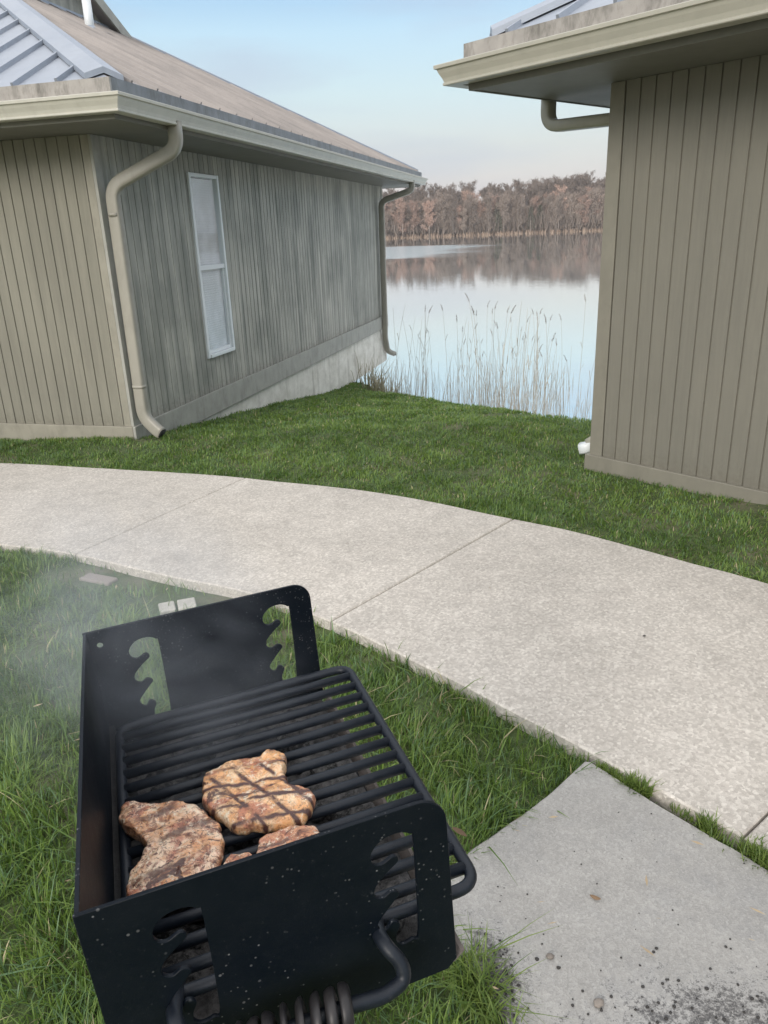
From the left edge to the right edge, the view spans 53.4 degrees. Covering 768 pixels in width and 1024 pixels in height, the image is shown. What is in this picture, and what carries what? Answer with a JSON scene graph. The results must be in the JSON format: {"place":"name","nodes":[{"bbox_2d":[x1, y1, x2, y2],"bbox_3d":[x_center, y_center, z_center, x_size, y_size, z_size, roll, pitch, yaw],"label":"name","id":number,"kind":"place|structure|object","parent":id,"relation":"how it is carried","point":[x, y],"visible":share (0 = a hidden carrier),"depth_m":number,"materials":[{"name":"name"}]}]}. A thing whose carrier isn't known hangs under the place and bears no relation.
{"place":"outdoors","nodes":[
{"label":"outdoors","id":0,"kind":"place"},
{"bbox_2d":[0,493,607,1023],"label":"grass","id":1,"kind":"structure","parent":0,"point":[18,749],"depth_m":2.49,"materials":[{"name":"green plant"}]},
{"bbox_2d":[72,585,476,1023],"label":"park grill","id":2,"kind":"object","parent":1,"relation":"on","point":[296,932],"visible":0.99,"depth_m":0.89,"materials":[{"name":"metal"}]},
{"bbox_2d":[119,801,224,895],"bbox_3d":[-0.282,0.437,1.016,0.132,0.024,0.204,-12,22,-17],"label":"pork chop","id":3,"kind":"object","parent":2,"relation":"on","point":[179,839],"visible":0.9,"depth_m":1.01,"materials":[{"name":"brown food"}]},
{"bbox_2d":[224,852,251,863],"bbox_3d":[-0.185,0.454,0.959,0.050,0.017,0.060,-2,20,0],"label":"pork chop","id":4,"kind":"object","parent":2,"relation":"on","point":[232,857],"visible":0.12,"depth_m":0.98,"materials":[{"name":"brown food"}]},
{"bbox_2d":[202,749,315,835],"bbox_3d":[-0.182,0.399,1.088,0.150,0.027,0.170,-12,21,-17],"label":"pork chop","id":5,"kind":"object","parent":2,"relation":"on","point":[248,796],"visible":1,"depth_m":1.07,"materials":[{"name":"brown food"}]},
{"bbox_2d":[126,700,417,1018],"bbox_3d":[-0.196,0.474,1.133,0.368,0.030,0.589,-12,21,-17],"label":"ash bed","id":6,"kind":"object","parent":2,"relation":"on","point":[207,1004],"visible":0.12,"depth_m":1.21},
{"bbox_2d":[126,720,404,983],"bbox_3d":[-0.210,0.472,1.129,0.339,0.041,0.551,-12,21,-17],"label":"charcoal","id":7,"kind":"object","parent":6,"relation":"on","point":[178,957],"visible":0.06,"depth_m":1.13,"materials":[{"name":"black"}]},
{"bbox_2d":[256,825,319,853],"bbox_3d":[-0.122,0.435,0.987,0.087,0.020,0.072,-12,21,-17],"label":"pork chop","id":8,"kind":"object","parent":2,"relation":"on","point":[288,834],"visible":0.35,"depth_m":1.00,"materials":[{"name":"brown food"}]},
{"bbox_2d":[452,827,466,835],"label":"dry leaf","id":9,"kind":"object","parent":1,"relation":"on","point":[459,831],"visible":1,"depth_m":2.13,"materials":[{"name":"brown plant"}]},
{"bbox_2d":[104,0,609,202],"label":"sky","id":10,"kind":"structure","parent":0,"point":[362,70],"materials":[{"name":"blue"}]},
{"bbox_2d":[0,463,767,853],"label":"path","id":11,"kind":"structure","parent":0,"point":[532,625],"depth_m":3.53,"materials":[{"name":"concrete"}]},
{"bbox_2d":[0,227,767,1023],"bbox_3d":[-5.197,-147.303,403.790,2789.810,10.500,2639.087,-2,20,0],"label":"ground","id":12,"kind":"structure","parent":0,"point":[160,593],"depth_m":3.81,"materials":[{"name":"green plant"}]},
{"bbox_2d":[80,573,117,585],"bbox_3d":[-1.487,0.365,3.989,0.200,0.050,0.080,7,22,23],"label":"paver","id":13,"kind":"object","parent":12,"relation":"on","point":[98,579],"visible":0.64,"depth_m":3.97,"materials":[{"name":"concrete"}]},
{"bbox_2d":[158,601,175,614],"bbox_3d":[-1.028,0.459,3.625,0.075,0.030,0.100,-9,21,-19],"label":"paver","id":14,"kind":"object","parent":12,"relation":"on","point":[166,608],"visible":0.67,"depth_m":3.60,"materials":[{"name":"concrete"}]},
{"bbox_2d":[177,597,196,610],"bbox_3d":[-0.941,0.446,3.648,0.085,0.030,0.100,-9,23,-17],"label":"paver","id":15,"kind":"object","parent":12,"relation":"on","point":[187,602],"visible":0.75,"depth_m":3.63,"materials":[{"name":"concrete"}]},
{"bbox_2d":[0,0,427,440],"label":"lake house","id":16,"kind":"structure","parent":12,"relation":"on","point":[182,242],"depth_m":7.08,"materials":[{"name":"grey wood"}]},
{"bbox_2d":[186,172,234,358],"bbox_3d":[-1.840,-2.563,8.011,0.146,1.835,0.680,3,21,14],"label":"window","id":17,"kind":"structure","parent":16,"relation":"in","point":[204,194],"depth_m":8.04,"materials":[{"name":"white glass"}]},
{"bbox_2d":[351,353,410,393],"bbox_3d":[-0.184,-2.519,14.481,1.342,1.472,4.583,-2,20,0],"label":"bank brush","id":18,"kind":"object","parent":12,"relation":"on","point":[374,382],"visible":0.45,"depth_m":13.21,"materials":[{"name":"plant"}]},
{"bbox_2d":[6,417,765,988],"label":"straw scraps","id":19,"kind":"object","parent":12,"relation":"on","point":[486,811],"visible":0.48,"depth_m":2.09,"materials":[{"name":"beige plant"}]},
{"bbox_2d":[385,211,389,232],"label":"bare tree","id":20,"kind":"object","parent":12,"relation":"on","point":[386,219],"visible":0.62,"depth_m":405.79,"materials":[{"name":"brown plant"}]},
{"bbox_2d":[385,209,392,232],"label":"bare tree","id":21,"kind":"object","parent":12,"relation":"on","point":[390,210],"visible":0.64,"depth_m":409.17,"materials":[{"name":"brown plant"}]},
{"bbox_2d":[385,201,393,220],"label":"bare tree","id":22,"kind":"object","parent":12,"relation":"on","point":[390,206],"visible":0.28,"depth_m":413.99,"materials":[{"name":"brown plant"}]},
{"bbox_2d":[392,202,399,229],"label":"bare tree","id":23,"kind":"object","parent":12,"relation":"on","point":[395,209],"visible":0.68,"depth_m":411.16,"materials":[{"name":"brown plant"}]},
{"bbox_2d":[394,203,406,235],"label":"bare tree","id":24,"kind":"object","parent":12,"relation":"on","point":[402,216],"visible":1,"depth_m":406.38,"materials":[{"name":"brown plant"}]},
{"bbox_2d":[390,197,410,233],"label":"bare tree","id":25,"kind":"object","parent":12,"relation":"on","point":[399,201],"visible":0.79,"depth_m":407.82,"materials":[{"name":"brown plant"}]},
{"bbox_2d":[404,205,416,236],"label":"bare tree","id":26,"kind":"object","parent":12,"relation":"on","point":[408,213],"visible":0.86,"depth_m":408.38,"materials":[{"name":"brown plant"}]},
{"bbox_2d":[407,199,423,230],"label":"bare tree","id":27,"kind":"object","parent":12,"relation":"on","point":[414,210],"visible":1,"depth_m":405.65,"materials":[{"name":"brown plant"}]},
{"bbox_2d":[419,206,428,229],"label":"bare tree","id":28,"kind":"object","parent":12,"relation":"on","point":[421,210],"visible":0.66,"depth_m":410.82,"materials":[{"name":"brown plant"}]},
{"bbox_2d":[419,196,431,235],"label":"bare tree","id":29,"kind":"object","parent":12,"relation":"on","point":[420,204],"visible":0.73,"depth_m":407.47,"materials":[{"name":"brown plant"}]},
{"bbox_2d":[421,199,436,236],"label":"bare tree","id":30,"kind":"object","parent":12,"relation":"on","point":[429,220],"visible":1,"depth_m":403.64,"materials":[{"name":"brown plant"}]},
{"bbox_2d":[432,200,445,234],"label":"bare tree","id":31,"kind":"object","parent":12,"relation":"on","point":[437,209],"visible":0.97,"depth_m":407.32,"materials":[{"name":"brown plant"}]},
{"bbox_2d":[434,190,449,225],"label":"bare tree","id":32,"kind":"object","parent":12,"relation":"on","point":[444,205],"visible":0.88,"depth_m":405.62,"materials":[{"name":"brown plant"}]},
{"bbox_2d":[439,208,449,231],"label":"bare tree","id":33,"kind":"object","parent":12,"relation":"on","point":[442,212],"visible":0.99,"depth_m":407.37,"materials":[{"name":"brown plant"}]},
{"bbox_2d":[444,194,458,232],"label":"bare tree","id":34,"kind":"object","parent":12,"relation":"on","point":[450,198],"visible":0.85,"depth_m":406.10,"materials":[{"name":"brown plant"}]},
{"bbox_2d":[452,206,461,233],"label":"bare tree","id":35,"kind":"object","parent":12,"relation":"on","point":[458,209],"visible":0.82,"depth_m":407.64,"materials":[{"name":"brown plant"}]},
{"bbox_2d":[459,208,468,232],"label":"bare tree","id":36,"kind":"object","parent":12,"relation":"on","point":[463,221],"visible":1,"depth_m":406.79,"materials":[{"name":"brown plant"}]},
{"bbox_2d":[461,190,474,233],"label":"bare tree","id":37,"kind":"object","parent":12,"relation":"on","point":[465,195],"visible":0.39,"depth_m":409.43,"materials":[{"name":"brown plant"}]},
{"bbox_2d":[462,192,478,232],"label":"bare tree","id":38,"kind":"object","parent":12,"relation":"on","point":[467,208],"visible":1,"depth_m":406.41,"materials":[{"name":"brown plant"}]},
{"bbox_2d":[466,203,476,231],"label":"bare tree","id":39,"kind":"object","parent":12,"relation":"on","point":[468,212],"visible":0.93,"depth_m":408.29,"materials":[{"name":"brown plant"}]},
{"bbox_2d":[473,198,482,232],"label":"bare tree","id":40,"kind":"object","parent":12,"relation":"on","point":[476,205],"visible":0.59,"depth_m":410.23,"materials":[{"name":"brown plant"}]},
{"bbox_2d":[477,200,485,223],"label":"bare tree","id":41,"kind":"object","parent":12,"relation":"on","point":[483,211],"visible":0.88,"depth_m":409.47,"materials":[{"name":"brown plant"}]},
{"bbox_2d":[479,192,495,231],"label":"bare tree","id":42,"kind":"object","parent":12,"relation":"on","point":[487,199],"visible":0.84,"depth_m":406.27,"materials":[{"name":"brown plant"}]},
{"bbox_2d":[484,209,492,234],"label":"bare tree","id":43,"kind":"object","parent":12,"relation":"on","point":[488,215],"visible":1,"depth_m":405.75,"materials":[{"name":"brown plant"}]},
{"bbox_2d":[382,170,605,237],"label":"wood","id":44,"kind":"object","parent":12,"relation":"on","point":[548,185],"visible":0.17,"depth_m":416.96,"materials":[{"name":"brown plant"}]},
{"bbox_2d":[385,227,602,238],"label":"shore undergrowth","id":45,"kind":"object","parent":12,"relation":"on","point":[482,233],"visible":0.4,"depth_m":408.70,"materials":[{"name":"brown plant"}]},
{"bbox_2d":[488,192,499,213],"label":"bare tree","id":46,"kind":"object","parent":12,"relation":"on","point":[494,201],"visible":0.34,"depth_m":412.90,"materials":[{"name":"brown plant"}]},
{"bbox_2d":[419,911,573,1023],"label":"grass","id":47,"kind":"structure","parent":12,"relation":"on","point":[483,1001],"depth_m":1.72,"materials":[{"name":"green plant"}]},
{"bbox_2d":[493,203,501,228],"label":"evergreen tree","id":48,"kind":"object","parent":12,"relation":"on","point":[496,210],"visible":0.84,"depth_m":410.06,"materials":[{"name":"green plant"}]},
{"bbox_2d":[495,211,502,232],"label":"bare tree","id":49,"kind":"object","parent":12,"relation":"on","point":[499,217],"visible":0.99,"depth_m":407.84,"materials":[{"name":"green plant"}]},
{"bbox_2d":[496,190,510,230],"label":"bare tree","id":50,"kind":"object","parent":12,"relation":"on","point":[503,201],"visible":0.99,"depth_m":405.12,"materials":[{"name":"brown plant"}]},
{"bbox_2d":[504,204,511,232],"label":"bare tree","id":51,"kind":"object","parent":12,"relation":"on","point":[508,212],"visible":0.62,"depth_m":410.90,"materials":[{"name":"brown plant"}]},
{"bbox_2d":[505,188,524,226],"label":"bare tree","id":52,"kind":"object","parent":12,"relation":"on","point":[513,194],"visible":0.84,"depth_m":407.37,"materials":[{"name":"brown plant"}]},
{"bbox_2d":[512,198,524,231],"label":"bare tree","id":53,"kind":"object","parent":12,"relation":"on","point":[518,212],"visible":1,"depth_m":406.65,"materials":[{"name":"brown plant"}]},
{"bbox_2d":[513,196,525,221],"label":"bare tree","id":54,"kind":"object","parent":12,"relation":"on","point":[519,203],"visible":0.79,"depth_m":407.88,"materials":[{"name":"brown plant"}]},
{"bbox_2d":[520,202,531,229],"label":"bare tree","id":55,"kind":"object","parent":12,"relation":"on","point":[527,207],"visible":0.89,"depth_m":409.24,"materials":[{"name":"brown plant"}]},
{"bbox_2d":[525,206,534,231],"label":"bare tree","id":56,"kind":"object","parent":12,"relation":"on","point":[529,215],"visible":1,"depth_m":408.02,"materials":[{"name":"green plant"}]},
{"bbox_2d":[526,197,535,220],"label":"bare tree","id":57,"kind":"object","parent":12,"relation":"on","point":[530,206],"visible":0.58,"depth_m":410.66,"materials":[{"name":"brown plant"}]},
{"bbox_2d":[529,195,541,219],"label":"bare tree","id":58,"kind":"object","parent":12,"relation":"on","point":[534,201],"visible":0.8,"depth_m":410.34,"materials":[{"name":"brown plant"}]},
{"bbox_2d":[535,205,542,230],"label":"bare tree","id":59,"kind":"object","parent":12,"relation":"on","point":[539,210],"visible":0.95,"depth_m":410.87,"materials":[{"name":"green plant"}]},
{"bbox_2d":[537,191,548,214],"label":"bare tree","id":60,"kind":"object","parent":12,"relation":"on","point":[542,199],"visible":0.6,"depth_m":412.28,"materials":[{"name":"brown plant"}]},
{"bbox_2d":[544,191,554,215],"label":"bare tree","id":61,"kind":"object","parent":12,"relation":"on","point":[549,202],"visible":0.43,"depth_m":410.19,"materials":[{"name":"brown plant"}]},
{"bbox_2d":[548,197,563,231],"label":"bare tree","id":62,"kind":"object","parent":12,"relation":"on","point":[557,202],"visible":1,"depth_m":404.59,"materials":[{"name":"brown plant"}]},
{"bbox_2d":[550,193,564,229],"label":"bare tree","id":63,"kind":"object","parent":12,"relation":"on","point":[558,214],"visible":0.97,"depth_m":406.19,"materials":[{"name":"brown plant"}]},
{"bbox_2d":[553,184,568,219],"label":"bare tree","id":64,"kind":"object","parent":12,"relation":"on","point":[564,187],"visible":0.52,"depth_m":407.85,"materials":[{"name":"brown plant"}]},
{"bbox_2d":[558,191,568,230],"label":"bare tree","id":65,"kind":"object","parent":12,"relation":"on","point":[562,194],"visible":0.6,"depth_m":407.24,"materials":[{"name":"brown plant"}]},
{"bbox_2d":[562,192,576,222],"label":"bare tree","id":66,"kind":"object","parent":12,"relation":"on","point":[571,206],"visible":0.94,"depth_m":407.52,"materials":[{"name":"brown plant"}]},
{"bbox_2d":[566,191,578,229],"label":"bare tree","id":67,"kind":"object","parent":12,"relation":"on","point":[574,197],"visible":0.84,"depth_m":407.90,"materials":[{"name":"brown plant"}]},
{"bbox_2d":[574,202,581,226],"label":"bare tree","id":68,"kind":"object","parent":12,"relation":"on","point":[578,206],"visible":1,"depth_m":407.81,"materials":[{"name":"brown plant"}]},
{"bbox_2d":[575,194,592,229],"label":"bare tree","id":69,"kind":"object","parent":12,"relation":"on","point":[586,202],"visible":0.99,"depth_m":407.23,"materials":[{"name":"brown plant"}]},
{"bbox_2d":[577,184,590,214],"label":"bare tree","id":70,"kind":"object","parent":12,"relation":"on","point":[582,193],"visible":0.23,"depth_m":412.20,"materials":[{"name":"brown plant"}]},
{"bbox_2d":[587,186,600,229],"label":"bare tree","id":71,"kind":"object","parent":12,"relation":"on","point":[593,196],"visible":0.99,"depth_m":406.93,"materials":[{"name":"brown plant"}]},
{"bbox_2d":[592,190,603,229],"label":"bare tree","id":72,"kind":"object","parent":12,"relation":"on","point":[598,196],"visible":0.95,"depth_m":407.34,"materials":[{"name":"brown plant"}]},
{"bbox_2d":[433,0,767,504],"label":"lake house","id":73,"kind":"structure","parent":12,"relation":"on","point":[679,88],"depth_m":4.53,"materials":[{"name":"beige wood"}]},
{"bbox_2d":[599,186,604,221],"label":"bare tree","id":74,"kind":"object","parent":12,"relation":"on","point":[602,191],"visible":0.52,"depth_m":407.63,"materials":[{"name":"brown plant"}]},
{"bbox_2d":[451,762,767,1023],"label":"grill pad","id":75,"kind":"object","parent":12,"relation":"on","point":[709,892],"visible":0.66,"depth_m":1.90,"materials":[{"name":"concrete"}]},
{"bbox_2d":[546,953,553,958],"bbox_3d":[0.390,1.042,1.793,0.020,0.010,0.016,-11,22,-22],"label":"pebble","id":76,"kind":"object","parent":75,"relation":"on","point":[549,955],"visible":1,"depth_m":1.79,"materials":[{"name":"stone"}]},
{"bbox_2d":[590,895,600,899],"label":"dry leaf","id":77,"kind":"object","parent":75,"relation":"on","point":[595,897],"visible":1,"depth_m":1.94,"materials":[{"name":"brown plant"}]},
{"bbox_2d":[593,998,603,1007],"bbox_3d":[0.472,1.079,1.679,0.023,0.012,0.023,0,20,7],"label":"pebble","id":78,"kind":"object","parent":75,"relation":"on","point":[598,1002],"visible":1,"depth_m":1.68,"materials":[{"name":"stone"}]},
{"bbox_2d":[478,812,761,1023],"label":"charcoal crumbs","id":79,"kind":"object","parent":75,"relation":"on","point":[642,986],"visible":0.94,"depth_m":1.71,"materials":[{"name":"black"}]},
{"bbox_2d":[591,757,767,873],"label":"grass","id":80,"kind":"structure","parent":12,"relation":"on","point":[758,854],"depth_m":2.17,"materials":[{"name":"green plant"}]},
{"bbox_2d":[357,231,602,420],"bbox_3d":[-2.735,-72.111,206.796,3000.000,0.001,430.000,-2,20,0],"label":"lake water","id":81,"kind":"structure","parent":0,"point":[555,275],"depth_m":32.46,"materials":[{"name":"blue liquid"}]},
{"bbox_2d":[420,307,431,379],"bbox_3d":[0.847,-3.404,16.151,0.422,1.868,0.124,8,22,25],"label":"reed","id":82,"kind":"object","parent":81,"relation":"on","point":[424,345],"visible":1,"depth_m":16.08,"materials":[{"name":"beige plant"}]},
{"bbox_2d":[455,315,460,397],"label":"reed","id":83,"kind":"object","parent":81,"relation":"on","point":[458,360],"visible":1,"depth_m":15.68,"materials":[{"name":"brown plant"}]},
{"bbox_2d":[461,327,462,403],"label":"reed","id":84,"kind":"object","parent":81,"relation":"in","point":[461,383],"visible":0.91,"depth_m":15.31,"materials":[{"name":"brown plant"}]},
{"bbox_2d":[464,293,476,375],"bbox_3d":[1.690,-3.164,14.944,0.263,2.187,0.246,-1,20,2],"label":"reed","id":85,"kind":"object","parent":81,"relation":"on","point":[474,339],"visible":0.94,"depth_m":14.82,"materials":[{"name":"beige plant"}]},
{"bbox_2d":[471,306,479,397],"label":"reed","id":86,"kind":"object","parent":81,"relation":"on","point":[477,353],"visible":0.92,"depth_m":13.70,"materials":[{"name":"beige plant"}]},
{"bbox_2d":[370,350,591,419],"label":"dead stalks","id":87,"kind":"object","parent":81,"relation":"on","point":[502,391],"visible":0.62,"depth_m":15.17,"materials":[{"name":"brown plant"}]},
{"bbox_2d":[498,323,512,395],"bbox_3d":[2.270,-2.646,14.174,0.375,1.702,0.208,-11,22,-22],"label":"reed","id":88,"kind":"object","parent":81,"relation":"in","point":[502,364],"visible":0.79,"depth_m":14.19,"materials":[{"name":"brown plant"}]},
{"bbox_2d":[498,305,515,406],"bbox_3d":[2.373,-2.913,14.477,0.294,1.997,0.328,8,21,25],"label":"reed","id":89,"kind":"object","parent":81,"relation":"on","point":[503,353],"visible":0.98,"depth_m":14.42,"materials":[{"name":"beige plant"}]},
{"bbox_2d":[512,302,521,395],"bbox_3d":[2.555,-3.181,15.248,0.269,1.949,0.373,6,21,20],"label":"reed","id":90,"kind":"object","parent":81,"relation":"on","point":[514,359],"visible":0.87,"depth_m":15.29,"materials":[{"name":"beige plant"}]},
{"bbox_2d":[522,309,528,403],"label":"reed","id":91,"kind":"object","parent":81,"relation":"on","point":[523,364],"visible":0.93,"depth_m":14.87,"materials":[{"name":"brown plant"}]},
{"bbox_2d":[523,321,539,407],"bbox_3d":[2.486,-2.398,13.309,0.224,1.816,0.344,-12,22,-24],"label":"reed","id":92,"kind":"object","parent":81,"relation":"on","point":[528,367],"visible":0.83,"depth_m":13.21,"materials":[{"name":"brown plant"}]},
{"bbox_2d":[532,309,535,375],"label":"reed","id":93,"kind":"object","parent":81,"relation":"on","point":[534,346],"visible":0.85,"depth_m":16.98,"materials":[{"name":"beige plant"}]},
{"bbox_2d":[535,313,538,390],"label":"reed","id":94,"kind":"object","parent":81,"relation":"on","point":[538,352],"visible":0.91,"depth_m":14.74,"materials":[{"name":"beige plant"}]},
{"bbox_2d":[535,327,544,400],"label":"reed","id":95,"kind":"object","parent":81,"relation":"on","point":[537,358],"visible":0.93,"depth_m":14.06,"materials":[{"name":"brown plant"}]},
{"bbox_2d":[542,333,555,411],"bbox_3d":[2.671,-1.930,12.032,0.296,1.806,0.266,-10,22,-24],"label":"reed","id":96,"kind":"object","parent":81,"relation":"on","point":[546,375],"visible":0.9,"depth_m":12.04,"materials":[{"name":"brown plant"}]},
{"bbox_2d":[544,315,556,408],"bbox_3d":[2.845,-2.442,13.232,0.319,1.927,0.080,16,27,41],"label":"reed","id":97,"kind":"object","parent":81,"relation":"on","point":[547,369],"visible":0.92,"depth_m":13.20,"materials":[{"name":"brown plant"}]},
{"bbox_2d":[578,297,586,388],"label":"reed","id":98,"kind":"object","parent":81,"relation":"on","point":[582,343],"visible":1,"depth_m":16.00,"materials":[{"name":"beige plant"}]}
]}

